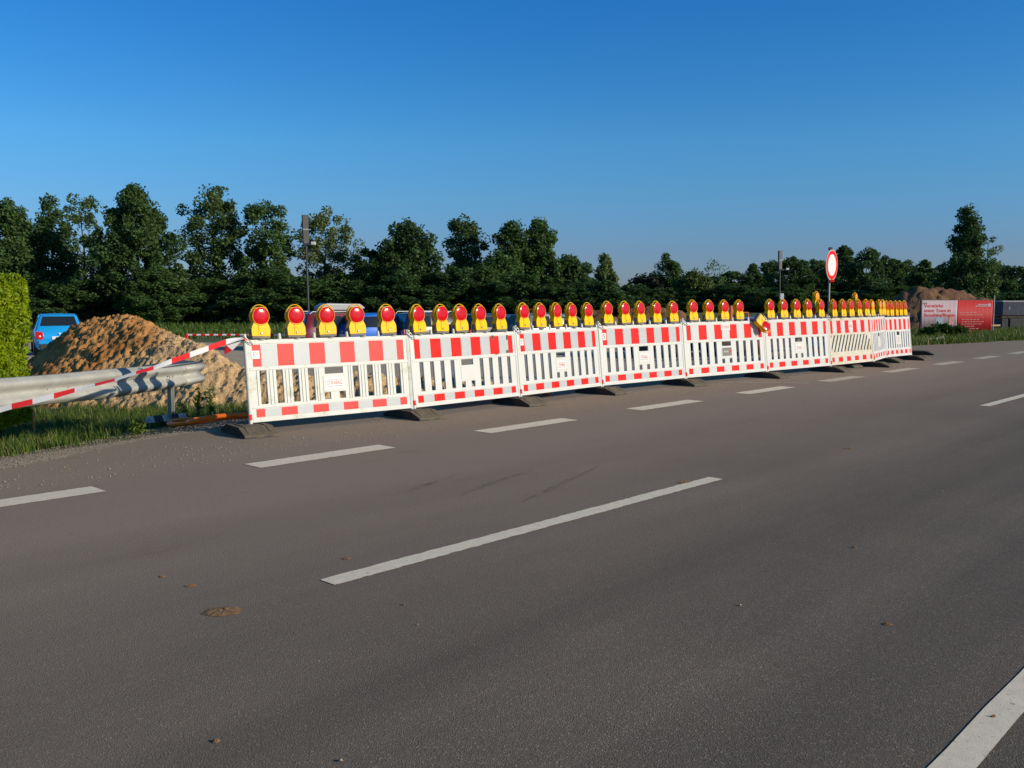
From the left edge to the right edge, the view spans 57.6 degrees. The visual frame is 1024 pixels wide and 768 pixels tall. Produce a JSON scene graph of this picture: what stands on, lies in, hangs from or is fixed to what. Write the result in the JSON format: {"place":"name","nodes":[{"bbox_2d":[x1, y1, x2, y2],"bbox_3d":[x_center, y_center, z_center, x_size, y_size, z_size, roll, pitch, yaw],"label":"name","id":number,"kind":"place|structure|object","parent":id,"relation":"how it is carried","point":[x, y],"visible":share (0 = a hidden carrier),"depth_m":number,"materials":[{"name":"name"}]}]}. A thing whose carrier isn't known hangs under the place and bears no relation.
{"place":"outdoors","nodes":[
{"label":"outdoors","id":0,"kind":"place"},
{"bbox_2d":[0,397,313,457],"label":"verge grass","id":1,"kind":"structure","parent":0,"point":[60,432],"depth_m":13.74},
{"bbox_2d":[302,215,315,312],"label":"lamp column","id":2,"kind":"structure","parent":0,"point":[305,231],"depth_m":59.34,"materials":[{"name":"metal"}]},
{"bbox_2d":[20,320,718,338],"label":"meadow grass","id":3,"kind":"structure","parent":0,"point":[181,330],"depth_m":57.93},
{"bbox_2d":[0,312,1018,468],"bbox_3d":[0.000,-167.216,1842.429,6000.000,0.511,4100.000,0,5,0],"label":"ground","id":4,"kind":"structure","parent":0,"point":[236,353],"depth_m":26.95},
{"bbox_2d":[0,272,35,434],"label":"hedge","id":5,"kind":"object","parent":4,"relation":"on","point":[14,314],"visible":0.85,"depth_m":11.93,"materials":[{"name":"green plant"}]},
{"bbox_2d":[0,197,51,282],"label":"broadleaf tree","id":6,"kind":"object","parent":4,"relation":"on","point":[16,253],"visible":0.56,"depth_m":76.34,"materials":[{"name":"green plant"}]},
{"bbox_2d":[19,192,90,289],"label":"broadleaf tree","id":7,"kind":"object","parent":4,"relation":"on","point":[60,270],"visible":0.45,"depth_m":78.52,"materials":[{"name":"green plant"}]},
{"bbox_2d":[31,313,79,354],"bbox_3d":[-17.490,-1.962,35.753,1.704,1.538,4.140,-3,6,-29],"label":"parked car","id":8,"kind":"object","parent":4,"relation":"on","point":[47,328],"visible":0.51,"depth_m":33.99,"materials":[{"name":"blue metal"}]},
{"bbox_2d":[28,280,109,321],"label":"broadleaf tree","id":9,"kind":"object","parent":4,"relation":"on","point":[43,290],"visible":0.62,"depth_m":71.99,"materials":[{"name":"green plant"}]},
{"bbox_2d":[37,277,115,321],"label":"broadleaf tree","id":10,"kind":"object","parent":4,"relation":"on","point":[87,284],"visible":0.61,"depth_m":73.06,"materials":[{"name":"green plant"}]},
{"bbox_2d":[53,193,107,279],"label":"broadleaf tree","id":11,"kind":"object","parent":4,"relation":"on","point":[88,204],"visible":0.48,"depth_m":82.65,"materials":[{"name":"green plant"}]},
{"bbox_2d":[0,360,205,419],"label":"guard rail","id":12,"kind":"object","parent":4,"relation":"on","point":[172,376],"visible":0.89,"depth_m":11.18,"materials":[{"name":"metal"}]},
{"bbox_2d":[0,419,248,465],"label":"shoulder gravel","id":13,"kind":"structure","parent":4,"relation":"on","point":[148,433],"depth_m":10.40,"materials":[{"name":"gravel"}]},
{"bbox_2d":[75,182,190,314],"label":"broadleaf tree","id":14,"kind":"object","parent":4,"relation":"on","point":[137,218],"visible":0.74,"depth_m":73.64,"materials":[{"name":"green plant"}]},
{"bbox_2d":[111,265,196,323],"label":"broadleaf tree","id":15,"kind":"object","parent":4,"relation":"on","point":[141,300],"visible":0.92,"depth_m":71.76,"materials":[{"name":"green plant"}]},
{"bbox_2d":[139,280,219,323],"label":"broadleaf tree","id":16,"kind":"object","parent":4,"relation":"on","point":[184,287],"visible":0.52,"depth_m":73.56,"materials":[{"name":"green plant"}]},
{"bbox_2d":[167,277,238,323],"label":"broadleaf tree","id":17,"kind":"object","parent":4,"relation":"on","point":[208,283],"visible":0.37,"depth_m":74.77,"materials":[{"name":"green plant"}]},
{"bbox_2d":[168,183,252,322],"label":"broadleaf tree","id":18,"kind":"object","parent":4,"relation":"on","point":[220,247],"visible":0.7,"depth_m":78.08,"materials":[{"name":"green plant"}]},
{"bbox_2d":[200,276,281,324],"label":"broadleaf tree","id":19,"kind":"object","parent":4,"relation":"on","point":[233,301],"visible":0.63,"depth_m":72.90,"materials":[{"name":"green plant"}]},
{"bbox_2d":[26,314,501,411],"bbox_3d":[-4.718,-0.468,19.228,13.710,1.943,7.380,0,5,0],"label":"sand heap","id":20,"kind":"object","parent":4,"relation":"on","point":[113,341],"visible":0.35,"depth_m":18.37,"materials":[{"name":"sand"}]},
{"bbox_2d":[232,199,297,288],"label":"broadleaf tree","id":21,"kind":"object","parent":4,"relation":"on","point":[261,251],"visible":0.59,"depth_m":77.63,"materials":[{"name":"green plant"}]},
{"bbox_2d":[238,265,315,323],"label":"broadleaf tree","id":22,"kind":"object","parent":4,"relation":"on","point":[263,278],"visible":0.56,"depth_m":72.70,"materials":[{"name":"green plant"}]},
{"bbox_2d":[261,276,339,323],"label":"broadleaf tree","id":23,"kind":"object","parent":4,"relation":"on","point":[298,283],"visible":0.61,"depth_m":72.17,"materials":[{"name":"green plant"}]},
{"bbox_2d":[286,311,345,338],"bbox_3d":[-6.797,-2.186,37.947,4.540,1.583,1.824,-4,7,-38],"label":"parked car","id":24,"kind":"object","parent":4,"relation":"on","point":[310,321],"visible":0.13,"depth_m":36.28,"materials":[{"name":"red metal"}]},
{"bbox_2d":[293,205,366,298],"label":"broadleaf tree","id":25,"kind":"object","parent":4,"relation":"on","point":[320,222],"visible":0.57,"depth_m":80.31,"materials":[{"name":"green plant"}]},
{"bbox_2d":[304,272,361,312],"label":"broadleaf tree","id":26,"kind":"object","parent":4,"relation":"on","point":[331,278],"visible":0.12,"depth_m":75.77,"materials":[{"name":"green plant"}]},
{"bbox_2d":[327,279,392,312],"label":"broadleaf tree","id":27,"kind":"object","parent":4,"relation":"on","point":[349,295],"visible":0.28,"depth_m":72.73,"materials":[{"name":"green plant"}]},
{"bbox_2d":[346,246,387,289],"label":"broadleaf tree","id":28,"kind":"object","parent":4,"relation":"on","point":[368,271],"visible":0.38,"depth_m":76.64,"materials":[{"name":"green plant"}]},
{"bbox_2d":[338,313,396,336],"bbox_3d":[-4.955,-2.108,37.453,4.040,1.518,1.744,-3,6,-32],"label":"parked car","id":29,"kind":"object","parent":4,"relation":"on","point":[370,320],"visible":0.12,"depth_m":36.25,"materials":[{"name":"blue metal"}]},
{"bbox_2d":[361,271,432,313],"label":"tree","id":30,"kind":"object","parent":4,"relation":"on","point":[382,296],"visible":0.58,"depth_m":71.87,"materials":[{"name":"green plant"}]},
{"bbox_2d":[374,216,445,299],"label":"broadleaf tree","id":31,"kind":"object","parent":4,"relation":"on","point":[409,250],"visible":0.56,"depth_m":76.28,"materials":[{"name":"green plant"}]},
{"bbox_2d":[393,311,452,334],"bbox_3d":[-2.737,-2.186,37.947,4.740,1.583,1.824,-4,6,-35],"label":"parked car","id":32,"kind":"object","parent":4,"relation":"on","point":[402,322],"visible":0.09,"depth_m":36.54,"materials":[{"name":"metal"}]},
{"bbox_2d":[393,285,472,312],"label":"broadleaf tree","id":33,"kind":"object","parent":4,"relation":"on","point":[428,294],"visible":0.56,"depth_m":72.09,"materials":[{"name":"green plant"}]},
{"bbox_2d":[423,265,492,310],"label":"tree","id":34,"kind":"object","parent":4,"relation":"on","point":[459,279],"visible":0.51,"depth_m":74.57,"materials":[{"name":"green plant"}]},
{"bbox_2d":[441,213,490,291],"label":"broadleaf tree","id":35,"kind":"object","parent":4,"relation":"on","point":[467,233],"visible":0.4,"depth_m":82.45,"materials":[{"name":"green plant"}]},
{"bbox_2d":[448,268,514,313],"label":"broadleaf tree","id":36,"kind":"object","parent":4,"relation":"on","point":[489,281],"visible":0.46,"depth_m":74.03,"materials":[{"name":"green plant"}]},
{"bbox_2d":[471,248,525,295],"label":"broadleaf tree","id":37,"kind":"object","parent":4,"relation":"on","point":[500,262],"visible":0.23,"depth_m":77.84,"materials":[{"name":"green plant"}]},
{"bbox_2d":[492,219,537,296],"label":"broadleaf tree","id":38,"kind":"object","parent":4,"relation":"on","point":[515,246],"visible":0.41,"depth_m":80.45,"materials":[{"name":"green plant"}]},
{"bbox_2d":[481,272,550,313],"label":"broadleaf tree","id":39,"kind":"object","parent":4,"relation":"on","point":[528,283],"visible":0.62,"depth_m":71.91,"materials":[{"name":"green plant"}]},
{"bbox_2d":[521,216,565,294],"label":"broadleaf tree","id":40,"kind":"object","parent":4,"relation":"on","point":[542,240],"visible":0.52,"depth_m":81.46,"materials":[{"name":"green plant"}]},
{"bbox_2d":[512,283,596,316],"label":"broadleaf tree","id":41,"kind":"object","parent":4,"relation":"on","point":[566,292],"visible":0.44,"depth_m":71.07,"materials":[{"name":"green plant"}]},
{"bbox_2d":[549,254,595,296],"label":"broadleaf tree","id":42,"kind":"object","parent":4,"relation":"on","point":[575,269],"visible":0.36,"depth_m":82.59,"materials":[{"name":"green plant"}]},
{"bbox_2d":[548,281,618,317],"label":"broadleaf tree","id":43,"kind":"object","parent":4,"relation":"on","point":[584,287],"visible":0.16,"depth_m":73.01,"materials":[{"name":"green plant"}]},
{"bbox_2d":[566,280,638,317],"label":"broadleaf tree","id":44,"kind":"object","parent":4,"relation":"on","point":[616,296],"visible":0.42,"depth_m":71.31,"materials":[{"name":"green plant"}]},
{"bbox_2d":[593,252,618,287],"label":"broadleaf tree","id":45,"kind":"object","parent":4,"relation":"on","point":[603,271],"visible":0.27,"depth_m":88.91,"materials":[{"name":"green plant"}]},
{"bbox_2d":[619,283,668,307],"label":"broadleaf tree","id":46,"kind":"object","parent":4,"relation":"on","point":[637,291],"visible":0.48,"depth_m":113.86,"materials":[{"name":"green plant"}]},
{"bbox_2d":[627,272,667,303],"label":"broadleaf tree","id":47,"kind":"object","parent":4,"relation":"on","point":[650,281],"visible":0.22,"depth_m":147.37,"materials":[{"name":"green plant"}]},
{"bbox_2d":[652,253,684,288],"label":"broadleaf tree","id":48,"kind":"object","parent":4,"relation":"on","point":[672,268],"visible":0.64,"depth_m":147.82,"materials":[{"name":"green plant"}]},
{"bbox_2d":[669,267,715,310],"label":"broadleaf tree","id":49,"kind":"object","parent":4,"relation":"on","point":[694,280],"visible":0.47,"depth_m":118.26,"materials":[{"name":"green plant"}]},
{"bbox_2d":[695,283,762,312],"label":"broadleaf tree","id":50,"kind":"object","parent":4,"relation":"on","point":[727,290],"visible":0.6,"depth_m":114.27,"materials":[{"name":"green plant"}]},
{"bbox_2d":[713,270,758,304],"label":"broadleaf tree","id":51,"kind":"object","parent":4,"relation":"on","point":[735,275],"visible":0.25,"depth_m":135.72,"materials":[{"name":"green plant"}]},
{"bbox_2d":[733,287,788,312],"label":"broadleaf tree","id":52,"kind":"object","parent":4,"relation":"on","point":[753,292],"visible":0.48,"depth_m":114.60,"materials":[{"name":"green plant"}]},
{"bbox_2d":[759,283,813,312],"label":"broadleaf tree","id":53,"kind":"object","parent":4,"relation":"on","point":[792,292],"visible":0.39,"depth_m":115.25,"materials":[{"name":"green plant"}]},
{"bbox_2d":[759,256,820,295],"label":"broadleaf tree","id":54,"kind":"object","parent":4,"relation":"on","point":[809,282],"visible":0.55,"depth_m":135.90,"materials":[{"name":"green plant"}]},
{"bbox_2d":[793,258,840,291],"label":"broadleaf tree","id":55,"kind":"object","parent":4,"relation":"on","point":[821,265],"visible":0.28,"depth_m":141.23,"materials":[{"name":"green plant"}]},
{"bbox_2d":[819,245,876,295],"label":"broadleaf tree","id":56,"kind":"object","parent":4,"relation":"on","point":[845,253],"visible":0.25,"depth_m":147.63,"materials":[{"name":"green plant"}]},
{"bbox_2d":[837,246,891,299],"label":"broadleaf tree","id":57,"kind":"object","parent":4,"relation":"on","point":[869,259],"visible":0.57,"depth_m":136.25,"materials":[{"name":"green plant"}]},
{"bbox_2d":[858,282,911,302],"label":"broadleaf tree","id":58,"kind":"object","parent":4,"relation":"on","point":[883,290],"visible":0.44,"depth_m":114.02,"materials":[{"name":"green plant"}]},
{"bbox_2d":[858,254,911,297],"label":"broadleaf tree","id":59,"kind":"object","parent":4,"relation":"on","point":[892,272],"visible":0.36,"depth_m":141.31,"materials":[{"name":"green plant"}]},
{"bbox_2d":[806,325,1023,347],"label":"roadside grass","id":60,"kind":"structure","parent":4,"relation":"on","point":[1016,333],"depth_m":35.22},
{"bbox_2d":[902,259,944,291],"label":"broadleaf tree","id":61,"kind":"object","parent":4,"relation":"on","point":[920,278],"visible":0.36,"depth_m":136.48,"materials":[{"name":"green plant"}]},
{"bbox_2d":[875,286,992,328],"bbox_3d":[26.020,-4.375,54.789,12.000,2.824,9.120,0,5,0],"label":"soil heap","id":62,"kind":"object","parent":4,"relation":"on","point":[914,297],"visible":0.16,"depth_m":54.95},
{"bbox_2d":[919,295,994,331],"bbox_3d":[20.173,-3.110,42.219,3.702,1.803,0.097,-1,5,-10],"label":"notice board","id":63,"kind":"object","parent":4,"relation":"on","point":[974,314],"visible":0.93,"depth_m":42.19,"materials":[{"name":"red"}]},
{"bbox_2d":[931,203,1002,297],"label":"broadleaf tree","id":64,"kind":"object","parent":4,"relation":"on","point":[969,269],"visible":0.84,"depth_m":103.09,"materials":[{"name":"green plant"}]},
{"bbox_2d":[979,236,1003,299],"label":"broadleaf tree","id":65,"kind":"object","parent":4,"relation":"on","point":[994,253],"visible":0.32,"depth_m":104.89,"materials":[{"name":"green plant"}]},
{"bbox_2d":[994,265,1023,300],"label":"broadleaf tree","id":66,"kind":"object","parent":4,"relation":"on","point":[1011,282],"visible":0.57,"depth_m":136.13,"materials":[{"name":"green plant"}]},
{"bbox_2d":[1007,318,1023,328],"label":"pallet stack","id":67,"kind":"object","parent":4,"relation":"on","point":[1013,322],"visible":0.31,"depth_m":49.41,"materials":[{"name":"wood"}]},
{"bbox_2d":[992,301,1023,317],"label":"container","id":68,"kind":"object","parent":67,"relation":"on","point":[1008,309],"visible":0.91,"depth_m":49.36,"materials":[{"name":"metal"}]},
{"bbox_2d":[0,340,1023,767],"bbox_3d":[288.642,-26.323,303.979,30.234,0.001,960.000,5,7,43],"label":"road","id":69,"kind":"structure","parent":0,"point":[636,634],"depth_m":5.09,"materials":[{"name":"asphalt"}]},
{"bbox_2d":[0,486,104,506],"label":"road marking","id":70,"kind":"object","parent":69,"relation":"on","point":[45,496],"visible":1,"depth_m":7.36,"materials":[{"name":"paint"}]},
{"bbox_2d":[221,422,278,438],"bbox_3d":[-3.050,0.518,10.809,0.400,0.112,0.804,-4,6,-36],"label":"base plate","id":71,"kind":"object","parent":69,"relation":"on","point":[245,430],"visible":0.92,"depth_m":10.60,"materials":[{"name":"rubber"}]},
{"bbox_2d":[243,330,413,423],"bbox_3d":[-2.217,-0.121,11.553,2.314,1.060,0.097,-5,1,-41],"label":"fence panel","id":72,"kind":"object","parent":71,"relation":"on","point":[270,357],"visible":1,"depth_m":11.46,"materials":[{"name":"plastic"}]},
{"bbox_2d":[0,337,246,411],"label":"barrier tape","id":73,"kind":"object","parent":72,"relation":"attached to","point":[229,348],"visible":1,"depth_m":9.62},
{"bbox_2d":[248,304,269,338],"bbox_3d":[-2.965,-0.733,10.927,0.240,0.401,0.113,-1,1,-40],"label":"warning lamp","id":74,"kind":"object","parent":72,"relation":"attached to","point":[259,327],"visible":1,"depth_m":10.88,"materials":[{"name":"plastic"}]},
{"bbox_2d":[284,304,305,337],"bbox_3d":[-2.619,-0.760,11.225,0.240,0.401,0.113,-3,2,-39],"label":"warning lamp","id":75,"kind":"object","parent":72,"relation":"attached to","point":[294,327],"visible":1,"depth_m":11.18,"materials":[{"name":"plastic"}]},
{"bbox_2d":[316,304,336,336],"bbox_3d":[-2.301,-0.785,11.499,0.240,0.401,0.113,-5,4,-37],"label":"warning lamp","id":76,"kind":"object","parent":72,"relation":"attached to","point":[325,325],"visible":1,"depth_m":11.46,"materials":[{"name":"plastic"}]},
{"bbox_2d":[346,304,365,335],"bbox_3d":[-1.980,-0.811,11.776,0.240,0.401,0.113,-6,5,-38],"label":"warning lamp","id":77,"kind":"object","parent":72,"relation":"attached to","point":[355,325],"visible":1,"depth_m":11.73,"materials":[{"name":"plastic"}]},
{"bbox_2d":[377,304,396,334],"bbox_3d":[-1.630,-0.838,12.077,0.240,0.401,0.113,-7,5,-41],"label":"warning lamp","id":78,"kind":"object","parent":72,"relation":"attached to","point":[386,325],"visible":1,"depth_m":12.03,"materials":[{"name":"plastic"}]},
{"bbox_2d":[246,445,395,467],"bbox_3d":[-1.877,0.712,9.294,0.299,0.001,1.612,5,7,43],"label":"road marking","id":79,"kind":"object","parent":69,"relation":"on","point":[288,460],"visible":1,"depth_m":9.22,"materials":[{"name":"paint"}]},
{"bbox_2d":[383,407,443,420],"bbox_3d":[-1.303,0.379,12.314,0.400,0.112,0.804,-5,7,-43],"label":"base plate","id":80,"kind":"object","parent":69,"relation":"on","point":[420,414],"visible":0.89,"depth_m":12.13,"materials":[{"name":"rubber"}]},
{"bbox_2d":[408,326,519,408],"bbox_3d":[-0.636,-0.258,13.065,0.097,1.056,2.097,-4,1,43],"label":"fence panel","id":81,"kind":"object","parent":80,"relation":"on","point":[435,349],"visible":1,"depth_m":12.99,"materials":[{"name":"white plastic"}]},
{"bbox_2d":[408,304,426,334],"bbox_3d":[-1.267,-0.865,12.414,0.113,0.401,0.240,0,6,41],"label":"warning lamp","id":82,"kind":"object","parent":81,"relation":"attached to","point":[417,323],"visible":0.99,"depth_m":12.36,"materials":[{"name":"plastic"}]},
{"bbox_2d":[432,304,448,332],"bbox_3d":[-0.981,-0.893,12.722,0.113,0.401,0.240,0,2,42],"label":"warning lamp","id":83,"kind":"object","parent":81,"relation":"attached to","point":[440,324],"visible":1,"depth_m":12.67,"materials":[{"name":"plastic"}]},
{"bbox_2d":[451,304,468,332],"bbox_3d":[-0.731,-0.918,12.990,0.240,0.401,0.113,-7,5,-44],"label":"warning lamp","id":84,"kind":"object","parent":81,"relation":"attached to","point":[459,321],"visible":1,"depth_m":12.94,"materials":[{"name":"plastic"}]},
{"bbox_2d":[471,304,486,331],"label":"warning lamp","id":85,"kind":"object","parent":81,"relation":"attached to","point":[478,322],"visible":1,"depth_m":13.21,"materials":[{"name":"plastic"}]},
{"bbox_2d":[491,304,506,331],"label":"warning lamp","id":86,"kind":"object","parent":81,"relation":"attached to","point":[498,314],"visible":1,"depth_m":13.52,"materials":[{"name":"plastic"}]},
{"bbox_2d":[0,349,998,760],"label":"loose stones","id":87,"kind":"object","parent":69,"relation":"on","point":[466,425],"visible":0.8,"depth_m":11.83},
{"bbox_2d":[492,395,548,406],"bbox_3d":[0.120,0.239,13.843,0.400,0.112,0.804,-5,7,-44],"label":"base plate","id":88,"kind":"object","parent":69,"relation":"on","point":[528,401],"visible":0.86,"depth_m":13.66,"materials":[{"name":"rubber"}]},
{"bbox_2d":[514,323,601,396],"bbox_3d":[0.756,-0.407,14.619,0.097,1.070,2.098,-4,2,41],"label":"fence panel","id":89,"kind":"object","parent":88,"relation":"on","point":[552,342],"visible":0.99,"depth_m":14.54,"materials":[{"name":"white plastic"}]},
{"bbox_2d":[321,477,720,584],"bbox_3d":[0.379,0.956,6.631,0.151,0.001,4.100,5,7,43],"label":"road marking","id":90,"kind":"object","parent":69,"relation":"on","point":[380,567],"visible":1,"depth_m":6.15,"materials":[{"name":"paint"}]},
{"bbox_2d":[475,418,574,432],"bbox_3d":[0.198,0.509,11.508,0.299,0.001,1.612,5,7,43],"label":"road marking","id":91,"kind":"object","parent":69,"relation":"on","point":[524,425],"visible":1,"depth_m":11.48,"materials":[{"name":"paint"}]},
{"bbox_2d":[575,386,628,395],"bbox_3d":[1.486,0.094,15.425,0.804,0.112,0.400,4,7,39],"label":"base plate","id":92,"kind":"object","parent":69,"relation":"on","point":[610,390],"visible":0.85,"depth_m":15.26,"materials":[{"name":"rubber"}]},
{"bbox_2d":[662,378,709,386],"bbox_3d":[3.157,-0.046,16.955,0.400,0.112,0.804,-4,7,-37],"label":"base plate","id":93,"kind":"object","parent":69,"relation":"on","point":[693,382],"visible":0.9,"depth_m":16.76,"materials":[{"name":"rubber"}]},
{"bbox_2d":[597,319,685,386],"bbox_3d":[2.278,-0.562,16.180,2.274,1.092,0.097,-5,1,-42],"label":"fence panel","id":94,"kind":"object","parent":93,"relation":"on","point":[649,335],"visible":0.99,"depth_m":16.11,"materials":[{"name":"white plastic"}]},
{"bbox_2d":[681,317,766,378],"bbox_3d":[4.076,-0.715,17.744,2.506,1.112,0.097,-4,1,-40],"label":"fence panel","id":95,"kind":"object","parent":93,"relation":"on","point":[732,331],"visible":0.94,"depth_m":17.65,"materials":[{"name":"white plastic"}]},
{"bbox_2d":[809,366,851,372],"bbox_3d":[6.865,-0.333,20.075,0.804,0.112,0.400,5,7,44],"label":"base plate","id":96,"kind":"object","parent":69,"relation":"on","point":[842,369],"visible":0.93,"depth_m":19.91,"materials":[{"name":"rubber"}]},
{"bbox_2d":[764,315,830,371],"bbox_3d":[5.929,-0.865,19.303,2.356,1.125,0.097,-4,1,-40],"label":"fence panel","id":97,"kind":"object","parent":96,"relation":"on","point":[802,329],"visible":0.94,"depth_m":19.26,"materials":[{"name":"white plastic"}]},
{"bbox_2d":[826,247,837,317],"bbox_3d":[7.228,-1.734,21.132,0.679,2.716,0.148,-4,7,-39],"label":"road sign","id":98,"kind":"object","parent":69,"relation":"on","point":[831,265],"visible":0.97,"depth_m":21.05,"materials":[{"name":"metal"}]},
{"bbox_2d":[858,361,893,367],"bbox_3d":[8.352,-0.464,21.506,0.804,0.112,0.400,4,6,36],"label":"base plate","id":99,"kind":"object","parent":69,"relation":"on","point":[876,364],"visible":0.84,"depth_m":21.33,"materials":[{"name":"rubber"}]},
{"bbox_2d":[827,314,873,365],"bbox_3d":[7.563,-0.999,20.779,2.071,1.122,0.097,-5,1,-44],"label":"fence panel","id":100,"kind":"object","parent":99,"relation":"on","point":[844,327],"visible":1,"depth_m":20.73,"materials":[{"name":"plastic"}]},
{"bbox_2d":[871,314,886,361],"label":"fence panel","id":101,"kind":"object","parent":99,"relation":"on","point":[879,337],"visible":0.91,"depth_m":22.18,"materials":[{"name":"white plastic"}]},
{"bbox_2d":[876,357,905,362],"bbox_3d":[9.228,-0.597,22.950,0.804,0.112,0.400,5,7,43],"label":"base plate","id":102,"kind":"object","parent":69,"relation":"on","point":[892,360],"visible":0.77,"depth_m":22.72,"materials":[{"name":"rubber"}]},
{"bbox_2d":[884,314,911,357],"bbox_3d":[9.701,-1.222,23.421,1.416,1.085,0.097,-5,1,-43],"label":"fence panel","id":103,"kind":"object","parent":102,"relation":"on","point":[898,345],"visible":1,"depth_m":23.40,"materials":[{"name":"white plastic"}]},
{"bbox_2d":[927,669,1023,767],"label":"road marking","id":104,"kind":"object","parent":69,"relation":"on","point":[976,740],"visible":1,"depth_m":3.37,"materials":[{"name":"paint"}]},
{"bbox_2d":[0,0,1023,293],"label":"sky","id":105,"kind":"structure","parent":0,"point":[737,134],"materials":[{"name":"blue"}]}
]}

